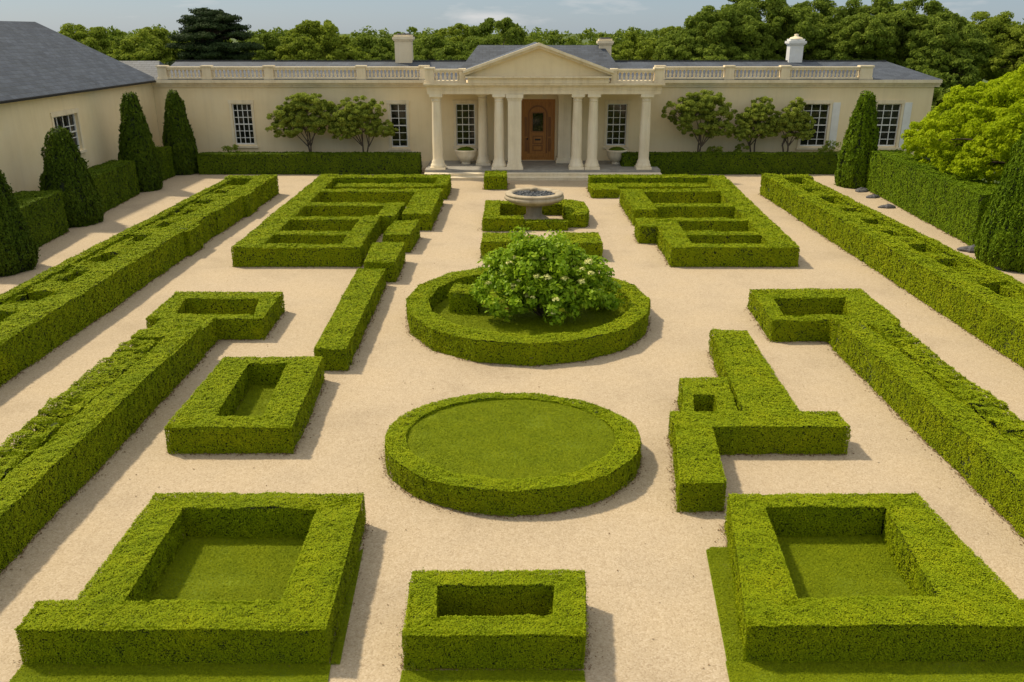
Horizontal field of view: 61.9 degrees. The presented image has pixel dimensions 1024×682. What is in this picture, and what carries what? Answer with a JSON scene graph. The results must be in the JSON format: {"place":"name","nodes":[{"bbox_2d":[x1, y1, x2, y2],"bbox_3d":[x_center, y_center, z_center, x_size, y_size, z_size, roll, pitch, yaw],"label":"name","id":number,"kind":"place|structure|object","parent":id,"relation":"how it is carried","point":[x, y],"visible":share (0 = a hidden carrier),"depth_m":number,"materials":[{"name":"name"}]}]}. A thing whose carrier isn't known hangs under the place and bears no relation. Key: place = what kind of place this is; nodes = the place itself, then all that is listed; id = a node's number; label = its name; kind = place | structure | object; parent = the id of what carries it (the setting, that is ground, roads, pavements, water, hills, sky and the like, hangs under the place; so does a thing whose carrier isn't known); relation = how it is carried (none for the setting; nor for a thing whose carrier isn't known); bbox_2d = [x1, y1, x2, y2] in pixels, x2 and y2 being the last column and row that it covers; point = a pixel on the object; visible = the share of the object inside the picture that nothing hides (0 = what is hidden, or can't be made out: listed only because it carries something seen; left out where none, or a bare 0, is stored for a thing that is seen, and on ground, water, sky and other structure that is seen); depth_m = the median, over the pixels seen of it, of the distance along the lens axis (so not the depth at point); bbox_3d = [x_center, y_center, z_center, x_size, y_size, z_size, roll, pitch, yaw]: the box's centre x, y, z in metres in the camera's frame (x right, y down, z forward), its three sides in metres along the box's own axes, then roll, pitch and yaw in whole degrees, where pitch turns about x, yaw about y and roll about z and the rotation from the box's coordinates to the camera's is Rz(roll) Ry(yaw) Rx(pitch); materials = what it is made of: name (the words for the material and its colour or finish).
{"place":"outdoors","nodes":[
{"label":"outdoors","id":0,"kind":"place"},
{"bbox_2d":[9,663,330,681],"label":"lawn","id":1,"kind":"structure","parent":0,"point":[219,672],"depth_m":10.58,"materials":[{"name":"grass"}]},
{"bbox_2d":[149,536,304,605],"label":"lawn","id":2,"kind":"structure","parent":0,"point":[208,569],"depth_m":12.59,"materials":[{"name":"grass"}]},
{"bbox_2d":[233,384,276,417],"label":"lawn","id":3,"kind":"structure","parent":0,"point":[256,400],"depth_m":18.34,"materials":[{"name":"plant"}]},
{"bbox_2d":[330,549,362,664],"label":"lawn","id":4,"kind":"structure","parent":0,"point":[336,656],"depth_m":11.56,"materials":[{"name":"grass"}]},
{"bbox_2d":[400,669,585,681],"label":"lawn","id":5,"kind":"structure","parent":0,"point":[471,675],"depth_m":10.53,"materials":[{"name":"plant"}]},
{"bbox_2d":[405,399,616,503],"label":"lawn","id":6,"kind":"structure","parent":0,"point":[510,439],"depth_m":15.76,"materials":[{"name":"grass"}]},
{"bbox_2d":[0,168,1023,681],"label":"gravel ground","id":7,"kind":"structure","parent":0,"point":[638,554],"depth_m":17.04,"materials":[{"name":"beige gravel"}]},
{"bbox_2d":[0,170,40,276],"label":"yew column","id":8,"kind":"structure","parent":7,"relation":"on","point":[19,250],"depth_m":27.85,"materials":[{"name":"green plant"}]},
{"bbox_2d":[13,189,68,246],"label":"clipped hedge","id":9,"kind":"object","parent":7,"relation":"on","point":[44,214],"visible":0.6,"depth_m":32.34,"materials":[{"name":"green plant"}]},
{"bbox_2d":[38,125,103,228],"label":"yew column","id":10,"kind":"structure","parent":7,"relation":"on","point":[66,172],"depth_m":34.44,"materials":[{"name":"green plant"}]},
{"bbox_2d":[0,21,163,192],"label":"house wing","id":11,"kind":"structure","parent":7,"relation":"on","point":[50,78],"depth_m":40.20,"materials":[{"name":"beige paint"}]},
{"bbox_2d":[50,108,86,152],"bbox_3d":[-20.435,-9.550,39.190,0.310,2.020,2.580,0,20,0],"label":"window","id":12,"kind":"structure","parent":11,"relation":"in","point":[65,118],"depth_m":39.59,"materials":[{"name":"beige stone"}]},
{"bbox_2d":[87,159,139,211],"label":"clipped hedge","id":13,"kind":"object","parent":7,"relation":"on","point":[116,183],"visible":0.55,"depth_m":39.40,"materials":[{"name":"green plant"}]},
{"bbox_2d":[0,174,278,386],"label":"border hedge","id":14,"kind":"object","parent":7,"relation":"on","point":[46,311],"visible":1,"depth_m":25.82,"materials":[{"name":"green plant"}]},
{"bbox_2d":[118,91,163,191],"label":"yew column","id":15,"kind":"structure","parent":7,"relation":"on","point":[136,143],"depth_m":41.98,"materials":[{"name":"green plant"}]},
{"bbox_2d":[0,290,285,572],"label":"box hedge","id":16,"kind":"object","parent":7,"relation":"on","point":[55,459],"visible":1,"depth_m":16.80,"materials":[{"name":"green plant"}]},
{"bbox_2d":[156,146,174,179],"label":"clipped hedge","id":17,"kind":"object","parent":7,"relation":"on","point":[164,153],"visible":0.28,"depth_m":46.24,"materials":[{"name":"green plant"}]},
{"bbox_2d":[162,89,198,174],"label":"yew column","id":18,"kind":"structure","parent":7,"relation":"on","point":[178,136],"depth_m":47.01,"materials":[{"name":"green plant"}]},
{"bbox_2d":[14,490,366,665],"bbox_3d":[-4.225,3.220,12.182,3.966,0.692,3.455,0,20,0],"label":"box hedge","id":19,"kind":"object","parent":7,"relation":"on","point":[113,615],"visible":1,"depth_m":11.04,"materials":[{"name":"green plant"}]},
{"bbox_2d":[221,144,239,151],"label":"shrub","id":20,"kind":"object","parent":7,"relation":"on","point":[228,148],"visible":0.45,"depth_m":48.47,"materials":[{"name":"green plant"}]},
{"bbox_2d":[164,355,325,453],"bbox_3d":[-5.347,1.217,17.745,2.529,0.671,3.833,0,20,0],"label":"box hedge","id":21,"kind":"object","parent":7,"relation":"on","point":[205,421],"visible":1,"depth_m":16.83,"materials":[{"name":"green plant"}]},
{"bbox_2d":[265,92,346,151],"bbox_3d":[-11.504,-11.783,48.298,4.823,4.485,1.470,0,20,0],"label":"tree","id":22,"kind":"object","parent":7,"relation":"on","point":[301,106],"visible":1,"depth_m":47.73,"materials":[{"name":"green plant"}]},
{"bbox_2d":[197,151,422,174],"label":"clipped hedge","id":23,"kind":"object","parent":7,"relation":"on","point":[280,163],"visible":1,"depth_m":47.61,"materials":[{"name":"green plant"}]},
{"bbox_2d":[231,173,451,266],"bbox_3d":[-6.404,-5.544,36.243,6.789,0.850,15.902,0,20,0],"label":"comb hedge","id":24,"kind":"object","parent":7,"relation":"on","point":[331,220],"visible":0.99,"depth_m":33.62,"materials":[{"name":"green plant"}]},
{"bbox_2d":[313,268,385,370],"bbox_3d":[-4.335,-0.830,23.378,1.055,0.695,7.372,0,20,0],"label":"box bar","id":25,"kind":"object","parent":7,"relation":"on","point":[339,340],"visible":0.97,"depth_m":22.08,"materials":[{"name":"green plant"}]},
{"bbox_2d":[327,95,398,151],"bbox_3d":[-8.419,-11.681,48.289,4.107,4.312,1.542,0,20,0],"label":"tree","id":26,"kind":"object","parent":7,"relation":"on","point":[351,124],"visible":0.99,"depth_m":47.77,"materials":[{"name":"green plant"}]},
{"bbox_2d":[363,241,405,281],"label":"box block","id":27,"kind":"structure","parent":7,"relation":"on","point":[389,257],"depth_m":27.69,"materials":[{"name":"green plant"}]},
{"bbox_2d":[381,219,420,252],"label":"box block","id":28,"kind":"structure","parent":7,"relation":"on","point":[407,233],"depth_m":31.27,"materials":[{"name":"green plant"}]},
{"bbox_2d":[398,567,589,670],"bbox_3d":[-0.187,3.596,11.173,2.488,0.671,1.462,0,20,0],"label":"box hedge","id":29,"kind":"object","parent":7,"relation":"on","point":[474,602],"visible":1,"depth_m":10.73,"materials":[{"name":"green plant"}]},
{"bbox_2d":[483,169,507,189],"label":"box block","id":30,"kind":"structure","parent":7,"relation":"on","point":[496,179],"depth_m":43.12,"materials":[{"name":"green plant"}]},
{"bbox_2d":[479,232,519,258],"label":"box block","id":31,"kind":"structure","parent":7,"relation":"on","point":[491,241],"depth_m":29.96,"materials":[{"name":"green plant"}]},
{"bbox_2d":[0,174,1023,676],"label":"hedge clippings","id":32,"kind":"object","parent":7,"relation":"on","point":[500,364],"visible":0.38,"depth_m":17.04,"materials":[{"name":"green plant"}]},
{"bbox_2d":[383,391,641,516],"bbox_3d":[0.014,1.940,15.877,4.874,0.584,4.187,0,20,0],"label":"round hedge","id":33,"kind":"object","parent":7,"relation":"on","point":[605,477],"visible":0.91,"depth_m":14.48,"materials":[{"name":"green plant"}]},
{"bbox_2d":[405,267,651,365],"bbox_3d":[0.453,-0.941,23.702,6.876,0.682,7.417,0,20,0],"label":"round hedge","id":34,"kind":"object","parent":7,"relation":"on","point":[433,330],"visible":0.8,"depth_m":21.07,"materials":[{"name":"green plant"}]},
{"bbox_2d":[504,187,563,219],"bbox_3d":[0.920,-5.612,35.510,2.480,1.380,2.480,0,20,0],"label":"stone basin","id":35,"kind":"object","parent":7,"relation":"on","point":[533,200],"visible":1,"depth_m":35.05,"materials":[{"name":"beige stone"}]},
{"bbox_2d":[481,199,589,231],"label":"box hedge","id":36,"kind":"object","parent":7,"relation":"on","point":[574,213],"visible":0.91,"depth_m":34.72,"materials":[{"name":"green plant"}]},
{"bbox_2d":[151,33,942,179],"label":"country house","id":37,"kind":"structure","parent":7,"relation":"on","point":[536,111],"depth_m":48.70,"materials":[{"name":"beige paint"}]},
{"bbox_2d":[228,100,258,147],"bbox_3d":[-15.490,-12.514,49.214,1.500,2.670,0.310,0,20,0],"label":"window","id":38,"kind":"structure","parent":37,"relation":"in","point":[243,115],"depth_m":49.26,"materials":[{"name":"glass"}]},
{"bbox_2d":[386,100,410,150],"bbox_3d":[-6.525,-12.443,49.240,1.330,2.820,0.310,0,20,0],"label":"window","id":39,"kind":"structure","parent":37,"relation":"in","point":[398,110],"depth_m":49.30,"materials":[{"name":"glass"}]},
{"bbox_2d":[454,146,476,163],"bbox_3d":[-2.620,-10.574,48.497,1.320,0.990,1.320,0,20,0],"label":"stone urn","id":40,"kind":"object","parent":37,"relation":"on","point":[466,155],"visible":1,"depth_m":48.08,"materials":[{"name":"beige stone"}]},
{"bbox_2d":[453,100,477,148],"bbox_3d":[-2.675,-12.490,49.223,1.470,2.720,0.310,0,20,0],"label":"window","id":41,"kind":"structure","parent":37,"relation":"in","point":[464,111],"depth_m":49.28,"materials":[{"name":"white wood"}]},
{"bbox_2d":[521,99,554,159],"bbox_3d":[1.490,-12.221,49.392,1.976,3.438,0.195,0,20,0],"label":"door","id":42,"kind":"structure","parent":37,"relation":"in","point":[538,115],"depth_m":49.38,"materials":[{"name":"brown wood"}]},
{"bbox_2d":[603,100,630,148],"bbox_3d":[6.035,-12.490,49.223,1.510,2.720,0.310,0,20,0],"label":"window","id":43,"kind":"structure","parent":37,"relation":"in","point":[616,131],"depth_m":49.28,"materials":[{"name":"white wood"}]},
{"bbox_2d":[606,147,627,163],"bbox_3d":[5.950,-10.570,48.498,1.254,0.982,1.254,0,20,0],"label":"stone urn","id":44,"kind":"object","parent":37,"relation":"on","point":[614,155],"visible":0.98,"depth_m":48.09,"materials":[{"name":"beige stone"}]},
{"bbox_2d":[796,100,833,149],"bbox_3d":[17.460,-12.467,49.231,1.860,2.770,0.310,0,20,0],"label":"window","id":45,"kind":"structure","parent":37,"relation":"in","point":[819,110],"depth_m":49.26,"materials":[{"name":"glass"}]},
{"bbox_2d":[876,100,905,149],"bbox_3d":[21.600,-12.467,49.231,1.780,2.770,0.310,0,20,0],"label":"window","id":46,"kind":"structure","parent":37,"relation":"in","point":[888,111],"depth_m":49.28,"materials":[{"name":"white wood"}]},
{"bbox_2d":[558,231,602,257],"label":"box block","id":47,"kind":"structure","parent":7,"relation":"on","point":[590,243],"depth_m":29.88,"materials":[{"name":"green plant"}]},
{"bbox_2d":[587,173,799,266],"bbox_3d":[7.270,-5.519,36.177,7.062,0.845,15.793,0,20,0],"label":"comb hedge","id":48,"kind":"object","parent":7,"relation":"on","point":[686,220],"visible":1,"depth_m":32.92,"materials":[{"name":"green plant"}]},
{"bbox_2d":[661,89,737,151],"bbox_3d":[10.569,-11.828,48.218,4.452,4.622,1.368,0,20,0],"label":"tree","id":49,"kind":"object","parent":7,"relation":"on","point":[693,105],"visible":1,"depth_m":47.72,"materials":[{"name":"green plant"}]},
{"bbox_2d":[676,376,736,411],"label":"box hedge","id":50,"kind":"object","parent":7,"relation":"on","point":[709,394],"visible":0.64,"depth_m":17.53,"materials":[{"name":"green plant"}]},
{"bbox_2d":[706,146,722,151],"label":"shrub","id":51,"kind":"object","parent":7,"relation":"on","point":[715,148],"visible":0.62,"depth_m":48.71,"materials":[{"name":"green plant"}]},
{"bbox_2d":[619,151,839,174],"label":"clipped hedge","id":52,"kind":"object","parent":7,"relation":"on","point":[738,163],"visible":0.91,"depth_m":47.59,"materials":[{"name":"green plant"}]},
{"bbox_2d":[734,143,749,151],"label":"shrub","id":53,"kind":"object","parent":7,"relation":"on","point":[738,147],"visible":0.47,"depth_m":48.74,"materials":[{"name":"green plant"}]},
{"bbox_2d":[733,96,780,151],"bbox_3d":[13.840,-11.672,48.312,2.880,4.272,1.445,0,20,0],"label":"tree","id":54,"kind":"object","parent":7,"relation":"on","point":[756,113],"visible":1,"depth_m":47.86,"materials":[{"name":"green plant"}]},
{"bbox_2d":[667,328,851,512],"bbox_3d":[4.538,1.241,17.648,3.695,0.692,7.728,0,20,0],"label":"box hedge","id":55,"kind":"object","parent":7,"relation":"on","point":[768,416],"visible":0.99,"depth_m":16.07,"materials":[{"name":"green plant"}]},
{"bbox_2d":[768,97,815,151],"bbox_3d":[15.787,-11.681,48.378,2.804,4.249,1.385,0,20,0],"label":"tree","id":56,"kind":"object","parent":7,"relation":"on","point":[797,118],"visible":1,"depth_m":47.88,"materials":[{"name":"green plant"}]},
{"bbox_2d":[818,140,840,152],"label":"shrub","id":57,"kind":"object","parent":7,"relation":"on","point":[824,147],"visible":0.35,"depth_m":48.64,"materials":[{"name":"green plant"}]},
{"bbox_2d":[834,89,878,188],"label":"yew column","id":58,"kind":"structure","parent":7,"relation":"on","point":[860,139],"depth_m":42.92,"materials":[{"name":"green plant"}]},
{"bbox_2d":[855,187,868,191],"bbox_3d":[17.525,-7.582,42.689,0.772,0.218,0.507,-6,21,-16],"label":"rock","id":59,"kind":"object","parent":7,"relation":"on","point":[861,189],"visible":1,"depth_m":42.56,"materials":[{"name":"grey stone"}]},
{"bbox_2d":[866,194,879,197],"bbox_3d":[17.366,-6.983,41.083,0.716,0.185,0.420,0,20,0],"label":"rock","id":60,"kind":"object","parent":7,"relation":"on","point":[873,196],"visible":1,"depth_m":40.99,"materials":[{"name":"grey stone"}]},
{"bbox_2d":[723,492,1023,663],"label":"box hedge","id":61,"kind":"object","parent":7,"relation":"on","point":[960,605],"visible":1,"depth_m":11.12,"materials":[{"name":"green plant"}]},
{"bbox_2d":[747,288,1023,537],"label":"box hedge","id":62,"kind":"object","parent":7,"relation":"on","point":[972,434],"visible":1,"depth_m":17.91,"materials":[{"name":"green plant"}]},
{"bbox_2d":[878,204,895,208],"bbox_3d":[16.983,-6.138,38.724,0.780,0.202,0.443,0,20,0],"label":"rock","id":63,"kind":"object","parent":7,"relation":"on","point":[888,206],"visible":1,"depth_m":38.59,"materials":[{"name":"grey stone"}]},
{"bbox_2d":[760,173,1023,367],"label":"border hedge","id":64,"kind":"object","parent":7,"relation":"on","point":[982,301],"visible":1,"depth_m":26.74,"materials":[{"name":"green plant"}]},
{"bbox_2d":[865,149,997,245],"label":"clipped hedge","id":65,"kind":"object","parent":7,"relation":"on","point":[953,205],"visible":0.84,"depth_m":35.56,"materials":[{"name":"green plant"}]},
{"bbox_2d":[957,244,974,252],"bbox_3d":[16.724,-3.386,31.009,0.996,0.277,0.627,8,21,22],"label":"rock","id":66,"kind":"object","parent":7,"relation":"on","point":[969,249],"visible":0.61,"depth_m":30.92,"materials":[{"name":"grey stone"}]},
{"bbox_2d":[974,128,1023,272],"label":"yew column","id":67,"kind":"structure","parent":7,"relation":"on","point":[999,241],"depth_m":28.20,"materials":[{"name":"green plant"}]},
{"bbox_2d":[993,264,1008,270],"bbox_3d":[16.439,-2.540,28.760,0.540,0.218,0.706,-15,25,-35],"label":"rock","id":68,"kind":"object","parent":7,"relation":"on","point":[997,268],"visible":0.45,"depth_m":28.57,"materials":[{"name":"grey stone"}]},
{"bbox_2d":[0,0,1023,33],"label":"sky","id":69,"kind":"structure","parent":0,"point":[610,16],"materials":[{"name":"blue"}]},
{"bbox_2d":[432,287,625,355],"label":"lawn","id":70,"kind":"structure","parent":0,"point":[530,322],"depth_m":23.25,"materials":[{"name":"grass"}]},
{"bbox_2d":[448,283,482,313],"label":"box block","id":71,"kind":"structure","parent":70,"relation":"on","point":[460,297],"depth_m":23.79,"materials":[{"name":"green plant"}]},
{"bbox_2d":[468,225,625,325],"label":"flowering shrub","id":72,"kind":"object","parent":70,"relation":"on","point":[550,275],"visible":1,"depth_m":22.57,"materials":[{"name":"green plant"}]},
{"bbox_2d":[86,34,998,182],"bbox_3d":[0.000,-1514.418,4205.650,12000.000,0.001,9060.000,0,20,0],"label":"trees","id":73,"kind":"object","parent":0,"point":[587,40],"depth_m":923.24,"materials":[{"name":"green plant"}]},
{"bbox_2d":[59,23,119,55],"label":"broadleaf tree","id":74,"kind":"object","parent":73,"relation":"on","point":[91,36],"visible":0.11,"depth_m":72.74,"materials":[{"name":"green plant"}]},
{"bbox_2d":[88,34,141,51],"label":"broadleaf tree","id":75,"kind":"object","parent":73,"relation":"on","point":[111,39],"visible":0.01,"depth_m":78.94,"materials":[{"name":"green plant"}]},
{"bbox_2d":[107,27,183,91],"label":"broadleaf tree","id":76,"kind":"object","parent":73,"relation":"on","point":[157,39],"visible":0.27,"depth_m":68.78,"materials":[{"name":"green plant"}]},
{"bbox_2d":[163,7,263,66],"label":"cedar tree","id":77,"kind":"object","parent":73,"relation":"on","point":[205,31],"visible":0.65,"depth_m":66.58,"materials":[{"name":"green plant"}]},
{"bbox_2d":[247,32,284,59],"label":"broadleaf tree","id":78,"kind":"object","parent":73,"relation":"on","point":[272,42],"visible":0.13,"depth_m":74.87,"materials":[{"name":"green plant"}]},
{"bbox_2d":[278,30,289,43],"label":"broadleaf tree","id":79,"kind":"object","parent":73,"relation":"on","point":[281,38],"depth_m":80.70,"materials":[{"name":"green plant"}]},
{"bbox_2d":[275,19,372,59],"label":"broadleaf tree","id":80,"kind":"object","parent":73,"relation":"on","point":[325,41],"visible":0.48,"depth_m":70.36,"materials":[{"name":"green plant"}]},
{"bbox_2d":[349,35,394,59],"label":"broadleaf tree","id":81,"kind":"object","parent":73,"relation":"on","point":[375,50],"visible":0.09,"depth_m":78.20,"materials":[{"name":"green plant"}]},
{"bbox_2d":[368,37,413,54],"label":"broadleaf tree","id":82,"kind":"object","parent":73,"relation":"on","point":[388,44],"visible":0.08,"depth_m":84.13,"materials":[{"name":"green plant"}]},
{"bbox_2d":[413,34,457,59],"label":"broadleaf tree","id":83,"kind":"object","parent":73,"relation":"on","point":[431,46],"visible":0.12,"depth_m":74.86,"materials":[{"name":"green plant"}]},
{"bbox_2d":[435,22,470,55],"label":"broadleaf tree","id":84,"kind":"object","parent":73,"relation":"on","point":[458,28],"visible":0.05,"depth_m":80.95,"materials":[{"name":"green plant"}]},
{"bbox_2d":[433,17,547,59],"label":"broadleaf tree","id":85,"kind":"object","parent":73,"relation":"on","point":[510,33],"visible":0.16,"depth_m":70.65,"materials":[{"name":"green plant"}]},
{"bbox_2d":[58,18,1023,59],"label":"distant wood","id":86,"kind":"object","parent":73,"relation":"on","point":[554,38],"visible":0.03,"depth_m":108.25,"materials":[{"name":"green plant"}]},
{"bbox_2d":[611,31,656,59],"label":"broadleaf tree","id":87,"kind":"object","parent":73,"relation":"on","point":[642,47],"visible":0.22,"depth_m":74.48,"materials":[{"name":"green plant"}]},
{"bbox_2d":[646,26,682,57],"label":"broadleaf tree","id":88,"kind":"object","parent":73,"relation":"on","point":[664,31],"depth_m":78.83,"materials":[{"name":"green plant"}]},
{"bbox_2d":[652,4,762,59],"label":"broadleaf tree","id":89,"kind":"object","parent":73,"relation":"on","point":[692,43],"visible":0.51,"depth_m":69.78,"materials":[{"name":"green plant"}]},
{"bbox_2d":[686,0,828,59],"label":"broadleaf tree","id":90,"kind":"object","parent":73,"relation":"on","point":[778,29],"visible":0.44,"depth_m":71.63,"materials":[{"name":"green plant"}]},
{"bbox_2d":[792,0,836,59],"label":"broadleaf tree","id":91,"kind":"object","parent":73,"relation":"on","point":[825,8],"visible":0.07,"depth_m":77.60,"materials":[{"name":"green plant"}]},
{"bbox_2d":[804,0,931,63],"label":"broadleaf tree","id":92,"kind":"object","parent":73,"relation":"on","point":[878,29],"visible":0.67,"depth_m":70.55,"materials":[{"name":"green plant"}]},
{"bbox_2d":[894,0,968,47],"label":"broadleaf tree","id":93,"kind":"object","parent":73,"relation":"on","point":[931,8],"visible":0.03,"depth_m":78.27,"materials":[{"name":"green plant"}]},
{"bbox_2d":[894,12,993,87],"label":"broadleaf tree","id":94,"kind":"object","parent":73,"relation":"on","point":[954,56],"visible":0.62,"depth_m":68.27,"materials":[{"name":"green plant"}]},
{"bbox_2d":[921,68,972,113],"bbox_3d":[28.293,-15.806,58.106,6.445,5.374,6.002,0,20,0],"label":"broadleaf tree","id":95,"kind":"object","parent":73,"relation":"on","point":[947,78],"visible":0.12,"depth_m":56.57,"materials":[{"name":"green plant"}]},
{"bbox_2d":[900,64,1023,183],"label":"golden tree","id":96,"kind":"object","parent":73,"relation":"on","point":[994,114],"visible":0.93,"depth_m":35.14,"materials":[{"name":"green plant"}]},
{"bbox_2d":[963,10,1019,80],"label":"broadleaf tree","id":97,"kind":"object","parent":73,"relation":"on","point":[991,28],"visible":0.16,"depth_m":84.32,"materials":[{"name":"green plant"}]},
{"bbox_2d":[977,25,1023,78],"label":"broadleaf tree","id":98,"kind":"object","parent":73,"relation":"on","point":[1012,52],"visible":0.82,"depth_m":82.72,"materials":[{"name":"green plant"}]},
{"bbox_2d":[589,290,609,311],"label":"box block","id":99,"kind":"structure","parent":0,"point":[600,308],"depth_m":24.01,"materials":[{"name":"green plant"}]},
{"bbox_2d":[706,546,748,661],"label":"lawn","id":100,"kind":"structure","parent":0,"point":[720,573],"depth_m":11.93,"materials":[{"name":"grass"}]},
{"bbox_2d":[776,534,913,601],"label":"lawn","id":101,"kind":"structure","parent":0,"point":[828,567],"depth_m":12.64,"materials":[{"name":"grass"}]},
{"bbox_2d":[725,660,1023,681],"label":"lawn","id":102,"kind":"structure","parent":0,"point":[836,671],"depth_m":10.60,"materials":[{"name":"plant"}]}
]}

